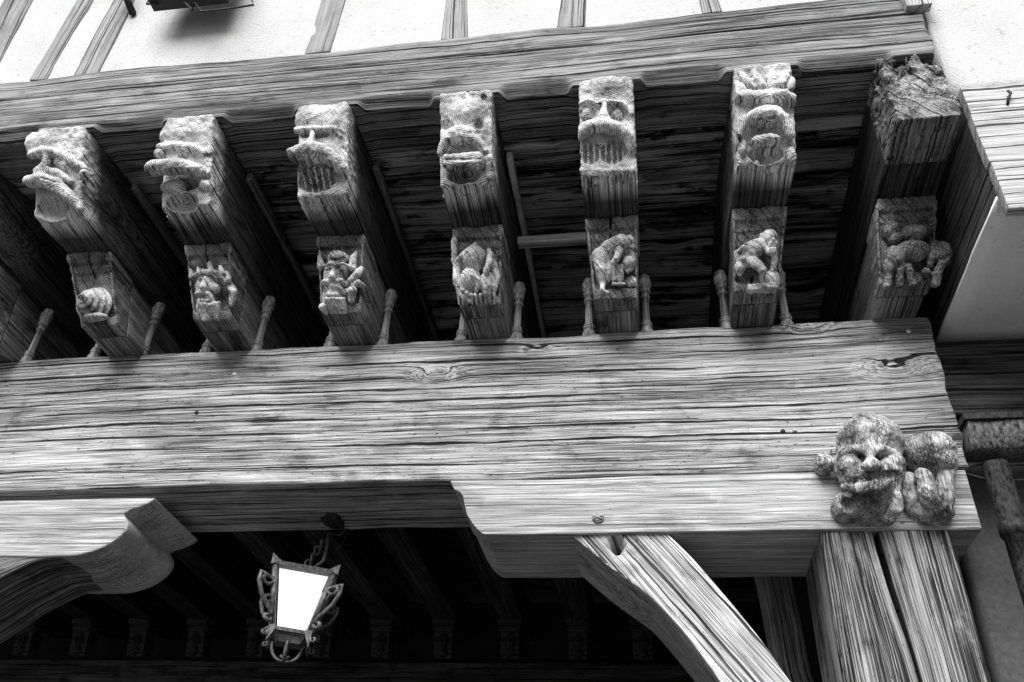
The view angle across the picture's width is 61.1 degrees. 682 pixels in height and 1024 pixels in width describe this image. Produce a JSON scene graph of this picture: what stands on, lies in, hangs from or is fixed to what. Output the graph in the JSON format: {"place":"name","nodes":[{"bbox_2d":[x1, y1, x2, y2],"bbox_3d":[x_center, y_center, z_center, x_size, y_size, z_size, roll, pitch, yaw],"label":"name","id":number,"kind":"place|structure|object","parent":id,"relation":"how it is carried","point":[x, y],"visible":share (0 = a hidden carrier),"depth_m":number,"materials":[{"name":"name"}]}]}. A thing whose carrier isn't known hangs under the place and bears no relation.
{"place":"outdoors","nodes":[
{"label":"outdoors","id":0,"kind":"place"},
{"bbox_2d":[163,139,851,308],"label":"floor","id":1,"kind":"structure","parent":0,"point":[679,240],"depth_m":5.19,"materials":[{"name":"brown wood"}]},
{"bbox_2d":[367,527,458,535],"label":"ceiling board","id":2,"kind":"object","parent":1,"relation":"attached to","point":[441,530],"visible":0.01,"depth_m":8.70,"materials":[{"name":"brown wood"}]},
{"bbox_2d":[11,115,863,204],"bbox_3d":[-3.354,-0.824,5.066,10.780,0.081,0.200,-3,-36,8],"label":"ceiling board","id":3,"kind":"object","parent":1,"relation":"attached to","point":[652,145],"visible":0.37,"depth_m":4.51,"materials":[{"name":"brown wood"}]},
{"bbox_2d":[150,145,856,217],"bbox_3d":[-3.322,-0.738,5.255,10.780,0.086,0.224,-3,-36,8],"label":"ceiling board","id":4,"kind":"object","parent":1,"relation":"attached to","point":[685,169],"visible":0.2,"depth_m":4.69,"materials":[{"name":"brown wood"}]},
{"bbox_2d":[181,200,843,259],"bbox_3d":[-3.260,-0.504,5.600,10.780,0.084,0.297,-3,-36,8],"label":"ceiling board","id":5,"kind":"object","parent":1,"relation":"attached to","point":[678,223],"visible":0.16,"depth_m":5.02,"materials":[{"name":"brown wood"}]},
{"bbox_2d":[301,230,837,293],"bbox_3d":[-3.223,-0.297,5.790,10.780,0.088,0.274,-3,-36,8],"label":"ceiling board","id":6,"kind":"object","parent":1,"relation":"attached to","point":[800,250],"visible":0.2,"depth_m":5.18,"materials":[{"name":"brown wood"}]},
{"bbox_2d":[316,265,829,305],"bbox_3d":[-3.185,-0.185,6.013,10.780,0.080,0.243,-3,-36,8],"label":"ceiling board","id":7,"kind":"object","parent":1,"relation":"attached to","point":[795,277],"visible":0.16,"depth_m":5.43,"materials":[{"name":"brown wood"}]},
{"bbox_2d":[431,287,824,328],"bbox_3d":[-3.156,-0.025,6.156,10.780,0.086,0.190,-3,-36,8],"label":"ceiling board","id":8,"kind":"object","parent":1,"relation":"attached to","point":[560,310],"visible":0.19,"depth_m":5.56,"materials":[{"name":"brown wood"}]},
{"bbox_2d":[438,310,819,340],"bbox_3d":[-3.104,0.128,6.463,10.780,0.087,0.512,-3,-36,8],"label":"ceiling board","id":9,"kind":"object","parent":1,"relation":"attached to","point":[564,329],"visible":0.02,"depth_m":5.77,"materials":[{"name":"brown wood"}]},
{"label":"ground","id":10,"kind":"structure","parent":0,"visible":0},
{"bbox_2d":[0,602,767,663],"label":"gallery wall","id":11,"kind":"structure","parent":10,"relation":"on","point":[612,643],"depth_m":9.91,"materials":[{"name":"wood"}]},
{"bbox_2d":[57,594,130,639],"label":"jetty joist","id":12,"kind":"object","parent":11,"relation":"attached to","point":[113,621],"visible":0.21,"depth_m":10.02,"materials":[{"name":"grey wood"}]},
{"bbox_2d":[69,618,102,656],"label":"corbel","id":13,"kind":"object","parent":12,"relation":"attached to","point":[85,635],"visible":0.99,"depth_m":9.82,"materials":[{"name":"grey wood"}]},
{"bbox_2d":[94,588,187,639],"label":"jetty joist","id":14,"kind":"object","parent":11,"relation":"attached to","point":[169,619],"visible":0.31,"depth_m":9.81,"materials":[{"name":"grey wood"}]},
{"bbox_2d":[126,618,158,656],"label":"corbel","id":15,"kind":"object","parent":14,"relation":"attached to","point":[142,637],"visible":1,"depth_m":9.72,"materials":[{"name":"grey wood"}]},
{"bbox_2d":[0,174,362,639],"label":"jetty joist","id":16,"kind":"object","parent":11,"relation":"attached to","point":[33,259],"visible":0.34,"depth_m":5.15,"materials":[{"name":"grey wood"}]},
{"bbox_2d":[312,618,340,657],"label":"corbel","id":17,"kind":"object","parent":16,"relation":"attached to","point":[324,646],"visible":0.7,"depth_m":9.38,"materials":[{"name":"grey wood"}]},
{"bbox_2d":[148,554,242,639],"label":"jetty joist","id":18,"kind":"object","parent":11,"relation":"attached to","point":[184,589],"visible":0.23,"depth_m":9.48,"materials":[{"name":"grey wood"}]},
{"bbox_2d":[185,618,216,657],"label":"corbel","id":19,"kind":"object","parent":18,"relation":"attached to","point":[200,636],"visible":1,"depth_m":9.62,"materials":[{"name":"grey wood"}]},
{"bbox_2d":[171,532,278,625],"bbox_3d":[-3.092,1.663,8.054,0.268,0.455,6.300,-3,-36,8],"label":"jetty joist","id":20,"kind":"object","parent":11,"relation":"attached to","point":[227,566],"visible":0.21,"depth_m":8.77,"materials":[{"name":"grey wood"}]},
{"bbox_2d":[245,618,269,657],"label":"corbel","id":21,"kind":"object","parent":20,"relation":"attached to","point":[256,638],"visible":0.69,"depth_m":9.49,"materials":[{"name":"grey wood"}]},
{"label":"jetty joist","id":22,"kind":"object","parent":11,"relation":"attached to","visible":0},
{"bbox_2d":[13,619,47,656],"bbox_3d":[-5.559,3.403,9.983,0.256,0.441,0.326,-3,-36,8],"label":"corbel","id":23,"kind":"object","parent":22,"relation":"attached to","point":[28,640],"visible":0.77,"depth_m":9.91,"materials":[{"name":"grey wood"}]},
{"bbox_2d":[754,576,813,681],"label":"post","id":24,"kind":"object","parent":10,"relation":"on","point":[783,628],"visible":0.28,"depth_m":4.59,"materials":[{"name":"grey wood"}]},
{"bbox_2d":[797,578,821,681],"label":"party wall","id":25,"kind":"structure","parent":10,"relation":"on","point":[803,604],"depth_m":7.88,"materials":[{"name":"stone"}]},
{"bbox_2d":[0,659,694,681],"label":"beam","id":26,"kind":"structure","parent":25,"relation":"attached to","point":[132,671],"depth_m":9.35,"materials":[{"name":"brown wood"}]},
{"bbox_2d":[806,530,990,681],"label":"post","id":27,"kind":"object","parent":10,"relation":"on","point":[889,606],"visible":1,"depth_m":3.38,"materials":[{"name":"grey wood"}]},
{"bbox_2d":[573,534,789,681],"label":"curved brace","id":28,"kind":"object","parent":27,"relation":"attached to","point":[666,591],"visible":0.94,"depth_m":3.55,"materials":[{"name":"grey wood"}]},
{"bbox_2d":[451,470,981,577],"bbox_3d":[0.839,0.840,3.913,2.204,0.275,0.535,-3,-36,8],"label":"bolster","id":29,"kind":"object","parent":27,"relation":"on","point":[758,525],"visible":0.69,"depth_m":3.75,"materials":[{"name":"grey wood"}]},
{"bbox_2d":[0,318,968,531],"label":"beam","id":30,"kind":"structure","parent":29,"relation":"on","point":[377,436],"depth_m":4.20,"materials":[{"name":"grey wood"}]},
{"bbox_2d":[0,264,79,362],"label":"corbel","id":31,"kind":"object","parent":30,"relation":"on","point":[30,330],"visible":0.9,"depth_m":4.89,"materials":[{"name":"grey wood"}]},
{"bbox_2d":[67,251,181,358],"bbox_3d":[-2.162,-0.063,4.858,0.363,0.407,0.875,-3,-36,8],"label":"corbel","id":32,"kind":"object","parent":30,"relation":"on","point":[118,314],"visible":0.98,"depth_m":4.63,"materials":[{"name":"grey wood"}]},
{"bbox_2d":[22,126,416,640],"bbox_3d":[-1.817,1.253,7.378,0.383,0.462,7.490,-3,-36,8],"label":"jetty joist","id":33,"kind":"object","parent":32,"relation":"on","point":[81,184],"visible":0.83,"depth_m":4.80,"materials":[{"name":"grey wood"}]},
{"bbox_2d":[131,182,188,273],"bbox_3d":[-1.935,-0.299,5.524,0.032,0.062,1.900,-3,-36,8],"label":"fillet strip","id":34,"kind":"object","parent":33,"relation":"attached to","point":[154,215],"visible":0.35,"depth_m":4.99,"materials":[{"name":"grey wood"}]},
{"bbox_2d":[370,618,397,658],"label":"corbel","id":35,"kind":"object","parent":33,"relation":"attached to","point":[383,635],"visible":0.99,"depth_m":9.31,"materials":[{"name":"grey wood"}]},
{"bbox_2d":[184,242,286,352],"bbox_3d":[-1.510,-0.093,4.755,0.363,0.418,0.885,-3,-36,8],"label":"corbel","id":36,"kind":"object","parent":30,"relation":"on","point":[232,310],"visible":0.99,"depth_m":4.53,"materials":[{"name":"grey wood"}]},
{"bbox_2d":[144,115,472,640],"bbox_3d":[-1.126,1.221,7.283,0.328,0.456,7.479,-3,-36,8],"label":"jetty joist","id":37,"kind":"object","parent":36,"relation":"on","point":[208,196],"visible":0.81,"depth_m":4.72,"materials":[{"name":"grey wood"}]},
{"bbox_2d":[246,173,337,345],"bbox_3d":[-1.275,-0.330,5.427,0.032,0.062,1.900,-3,-36,8],"label":"fillet strip","id":38,"kind":"object","parent":37,"relation":"attached to","point":[267,210],"visible":0.68,"depth_m":5.07,"materials":[{"name":"grey wood"}]},
{"bbox_2d":[432,618,458,658],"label":"corbel","id":39,"kind":"object","parent":37,"relation":"attached to","point":[445,630],"visible":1,"depth_m":9.20,"materials":[{"name":"grey wood"}]},
{"bbox_2d":[320,512,344,529],"bbox_3d":[-0.910,0.909,4.403,0.129,0.070,0.199,-3,-36,8],"label":"hook plate","id":40,"kind":"object","parent":30,"relation":"attached to","point":[333,520],"visible":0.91,"depth_m":4.37,"materials":[{"name":"black metal"}]},
{"bbox_2d":[257,528,347,662],"bbox_3d":[-1.028,1.177,4.287,0.402,0.801,0.399,12,-35,-7],"label":"lantern","id":41,"kind":"object","parent":40,"relation":"hanging from","point":[302,599],"visible":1,"depth_m":4.13,"materials":[{"name":"metal"}]},
{"bbox_2d":[316,234,403,347],"bbox_3d":[-0.818,-0.131,4.650,0.363,0.413,0.897,-3,-36,8],"label":"corbel","id":42,"kind":"object","parent":30,"relation":"on","point":[358,300],"visible":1,"depth_m":4.42,"materials":[{"name":"grey wood"}]},
{"bbox_2d":[287,102,532,640],"bbox_3d":[-0.404,1.186,7.176,0.301,0.456,7.481,-3,-36,8],"label":"jetty joist","id":43,"kind":"object","parent":42,"relation":"on","point":[339,193],"visible":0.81,"depth_m":4.42,"materials":[{"name":"grey wood"}]},
{"bbox_2d":[372,162,441,340],"bbox_3d":[-0.582,-0.363,5.325,0.035,0.064,1.899,-3,-36,8],"label":"fillet strip","id":44,"kind":"object","parent":43,"relation":"attached to","point":[395,221],"visible":0.76,"depth_m":5.06,"materials":[{"name":"grey wood"}]},
{"bbox_2d":[498,618,523,659],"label":"corbel","id":45,"kind":"object","parent":43,"relation":"attached to","point":[511,629],"visible":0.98,"depth_m":9.10,"materials":[{"name":"grey wood"}]},
{"bbox_2d":[451,224,525,339],"bbox_3d":[-0.117,-0.167,4.548,0.364,0.407,0.900,-3,-36,8],"label":"corbel","id":46,"kind":"object","parent":30,"relation":"on","point":[490,294],"visible":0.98,"depth_m":4.30,"materials":[{"name":"grey wood"}]},
{"bbox_2d":[437,90,594,640],"bbox_3d":[0.308,1.154,7.073,0.275,0.457,7.478,-3,-36,8],"label":"jetty joist","id":47,"kind":"object","parent":46,"relation":"on","point":[475,186],"visible":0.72,"depth_m":4.22,"materials":[{"name":"grey wood"}]},
{"bbox_2d":[0,14,933,182],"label":"sill beam","id":48,"kind":"structure","parent":47,"relation":"on","point":[682,82],"depth_m":4.34,"materials":[{"name":"grey wood"}]},
{"bbox_2d":[0,0,916,101],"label":"sill plate","id":49,"kind":"object","parent":48,"relation":"on","point":[805,13],"visible":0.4,"depth_m":4.50,"materials":[{"name":"grey wood"}]},
{"bbox_2d":[0,0,32,61],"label":"stud","id":50,"kind":"object","parent":49,"relation":"on","point":[13,13],"depth_m":5.37,"materials":[{"name":"grey wood"}]},
{"bbox_2d":[30,0,92,80],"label":"stud","id":51,"kind":"object","parent":49,"relation":"on","point":[69,26],"depth_m":5.13,"materials":[{"name":"grey wood"}]},
{"bbox_2d":[74,0,134,74],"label":"stud","id":52,"kind":"object","parent":49,"relation":"on","point":[102,42],"depth_m":5.07,"materials":[{"name":"grey wood"}]},
{"bbox_2d":[124,0,135,14],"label":"iron bracket","id":53,"kind":"object","parent":52,"relation":"attached to","point":[130,7],"visible":1,"depth_m":5.18,"materials":[{"name":"black metal"}]},
{"bbox_2d":[305,0,345,53],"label":"stud","id":54,"kind":"object","parent":49,"relation":"on","point":[327,21],"depth_m":4.82,"materials":[{"name":"grey wood"}]},
{"bbox_2d":[0,0,823,82],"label":"plaster wall","id":55,"kind":"structure","parent":49,"relation":"on","point":[148,36],"depth_m":4.88,"materials":[{"name":"white paint"}]},
{"bbox_2d":[146,0,253,12],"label":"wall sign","id":56,"kind":"object","parent":55,"relation":"attached to","point":[159,5],"visible":1,"depth_m":4.89,"materials":[{"name":"black metal"}]},
{"bbox_2d":[441,0,467,39],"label":"stud","id":57,"kind":"object","parent":49,"relation":"on","point":[455,22],"depth_m":4.67,"materials":[{"name":"grey wood"}]},
{"bbox_2d":[557,0,585,27],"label":"stud","id":58,"kind":"object","parent":49,"relation":"on","point":[572,13],"depth_m":4.55,"materials":[{"name":"grey wood"}]},
{"bbox_2d":[700,0,721,13],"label":"stud","id":59,"kind":"object","parent":49,"relation":"on","point":[710,6],"depth_m":4.41,"materials":[{"name":"grey wood"}]},
{"bbox_2d":[900,0,931,13],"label":"corner stud","id":60,"kind":"object","parent":48,"relation":"on","point":[915,6],"visible":1,"depth_m":4.12,"materials":[{"name":"grey wood"}]},
{"bbox_2d":[506,152,546,337],"bbox_3d":[0.123,-0.397,5.222,0.035,0.065,1.900,-3,-36,8],"label":"fillet strip","id":61,"kind":"object","parent":47,"relation":"attached to","point":[519,209],"visible":0.81,"depth_m":4.89,"materials":[{"name":"grey wood"}]},
{"bbox_2d":[565,618,590,659],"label":"corbel","id":62,"kind":"object","parent":47,"relation":"attached to","point":[578,629],"visible":0.98,"depth_m":8.99,"materials":[{"name":"grey wood"}]},
{"bbox_2d":[582,215,652,335],"bbox_3d":[0.536,-0.202,4.447,0.362,0.407,0.914,-3,-36,8],"label":"corbel","id":63,"kind":"object","parent":30,"relation":"on","point":[615,286],"visible":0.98,"depth_m":4.21,"materials":[{"name":"grey wood"}]},
{"bbox_2d":[578,76,654,640],"bbox_3d":[0.967,1.119,6.972,0.274,0.456,7.489,-3,-36,8],"label":"jetty joist","id":64,"kind":"object","parent":63,"relation":"on","point":[607,140],"visible":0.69,"depth_m":4.08,"materials":[{"name":"grey wood"}]},
{"bbox_2d":[517,232,586,248],"bbox_3d":[0.229,-0.548,4.724,0.395,0.051,0.051,-3,-36,8],"label":"batten","id":65,"kind":"object","parent":64,"relation":"attached to","point":[553,240],"visible":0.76,"depth_m":4.71,"materials":[{"name":"grey wood"}]},
{"bbox_2d":[630,618,653,660],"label":"corbel","id":66,"kind":"object","parent":64,"relation":"attached to","point":[643,642],"visible":0.84,"depth_m":8.87,"materials":[{"name":"grey wood"}]},
{"bbox_2d":[713,206,793,328],"bbox_3d":[1.208,-0.220,4.349,0.362,0.429,0.896,-3,-36,8],"label":"corbel","id":67,"kind":"object","parent":30,"relation":"on","point":[753,284],"visible":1,"depth_m":4.12,"materials":[{"name":"grey wood"}]},
{"bbox_2d":[708,63,796,595],"bbox_3d":[1.665,1.094,6.863,0.315,0.478,7.490,-3,-36,8],"label":"jetty joist","id":68,"kind":"object","parent":67,"relation":"on","point":[758,160],"visible":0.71,"depth_m":3.99,"materials":[{"name":"grey wood"}]},
{"bbox_2d":[814,413,958,526],"bbox_3d":[1.552,0.490,3.553,0.578,0.485,0.300,-3,-36,8],"label":"grotesque carving","id":69,"kind":"object","parent":30,"relation":"attached to","point":[872,461],"visible":1,"depth_m":3.52,"materials":[{"name":"grey stone"}]},
{"bbox_2d":[849,195,952,320],"bbox_3d":[1.878,-0.239,4.258,0.320,0.442,0.870,-3,-36,8],"label":"corbel","id":70,"kind":"object","parent":30,"relation":"on","point":[899,276],"visible":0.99,"depth_m":4.01,"materials":[{"name":"grey wood"}]},
{"bbox_2d":[755,54,961,641],"bbox_3d":[2.320,1.057,6.775,0.271,0.457,7.486,-3,-36,8],"label":"jetty joist","id":71,"kind":"object","parent":70,"relation":"on","point":[910,124],"visible":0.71,"depth_m":3.95,"materials":[{"name":"grey wood"}]},
{"bbox_2d":[164,171,850,243],"bbox_3d":[-3.296,-0.596,5.386,10.780,0.087,0.175,-3,-36,8],"label":"ceiling board","id":72,"kind":"object","parent":71,"relation":"on","point":[803,188],"visible":0.25,"depth_m":4.79,"materials":[{"name":"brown wood"}]},
{"bbox_2d":[965,457,1023,462],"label":"cable","id":73,"kind":"object","parent":30,"relation":"attached to","point":[1009,461],"visible":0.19,"depth_m":3.69,"materials":[{"name":"black metal"}]},
{"bbox_2d":[966,473,1023,480],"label":"cable","id":74,"kind":"object","parent":30,"relation":"attached to","point":[976,476],"visible":0.28,"depth_m":3.65,"materials":[{"name":"black metal"}]},
{"bbox_2d":[968,463,1023,467],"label":"cable","id":75,"kind":"object","parent":30,"relation":"attached to","point":[978,464],"visible":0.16,"depth_m":3.69,"materials":[{"name":"black metal"}]},
{"bbox_2d":[957,411,1023,605],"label":"drainpipe","id":76,"kind":"object","parent":10,"relation":"on","point":[994,441],"visible":0.92,"depth_m":3.63,"materials":[{"name":"metal"}]},
{"bbox_2d":[959,462,1023,681],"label":"house wall","id":77,"kind":"structure","parent":10,"relation":"on","point":[994,598],"depth_m":3.60,"materials":[{"name":"grey paint"}]},
{"bbox_2d":[935,340,1023,421],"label":"lintel beam","id":78,"kind":"structure","parent":77,"relation":"on","point":[984,376],"depth_m":4.07,"materials":[{"name":"grey wood"}]},
{"bbox_2d":[916,101,996,342],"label":"jetty beam","id":79,"kind":"structure","parent":78,"relation":"on","point":[966,194],"depth_m":3.86,"materials":[{"name":"grey wood"}]},
{"bbox_2d":[958,82,1023,120],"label":"fascia board","id":80,"kind":"object","parent":79,"relation":"attached to","point":[980,99],"visible":0.85,"depth_m":3.70,"materials":[{"name":"grey wood"}]},
{"bbox_2d":[1006,89,1011,104],"bbox_3d":[2.099,-1.032,3.669,0.038,0.075,0.016,-23,-44,32],"label":"hook","id":81,"kind":"object","parent":80,"relation":"attached to","point":[1008,96],"visible":1,"depth_m":3.66,"materials":[{"name":"black metal"}]},
{"bbox_2d":[968,110,1023,170],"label":"fascia board","id":82,"kind":"object","parent":79,"relation":"attached to","point":[998,136],"visible":0.93,"depth_m":3.57,"materials":[{"name":"grey wood"}]},
{"bbox_2d":[988,160,1023,216],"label":"fascia board","id":83,"kind":"object","parent":79,"relation":"attached to","point":[1007,178],"visible":1,"depth_m":3.41,"materials":[{"name":"grey wood"}]},
{"bbox_2d":[935,196,1023,342],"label":"plaster soffit","id":84,"kind":"structure","parent":78,"relation":"on","point":[987,303],"depth_m":3.88,"materials":[{"name":"white paint"}]},
{"bbox_3d":[-3.908,2.469,3.601,0.508,3.050,0.511,-3,-36,8],"label":"post","id":85,"kind":"object","parent":10,"relation":"on","visible":0},
{"bbox_2d":[0,498,197,593],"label":"bolster","id":86,"kind":"object","parent":85,"relation":"on","point":[119,545],"visible":0.86,"depth_m":4.16,"materials":[{"name":"grey wood"}]},
{"bbox_2d":[0,557,103,643],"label":"curved brace","id":87,"kind":"object","parent":86,"relation":"attached to","point":[32,589],"visible":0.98,"depth_m":4.20,"materials":[{"name":"grey wood"}]},
{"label":"upper floor","id":88,"kind":"structure","parent":0,"visible":0},
{"bbox_2d":[917,0,1023,100],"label":"plaster wall","id":89,"kind":"structure","parent":88,"relation":"on","point":[978,42],"depth_m":4.02,"materials":[{"name":"white paint"}]}
]}

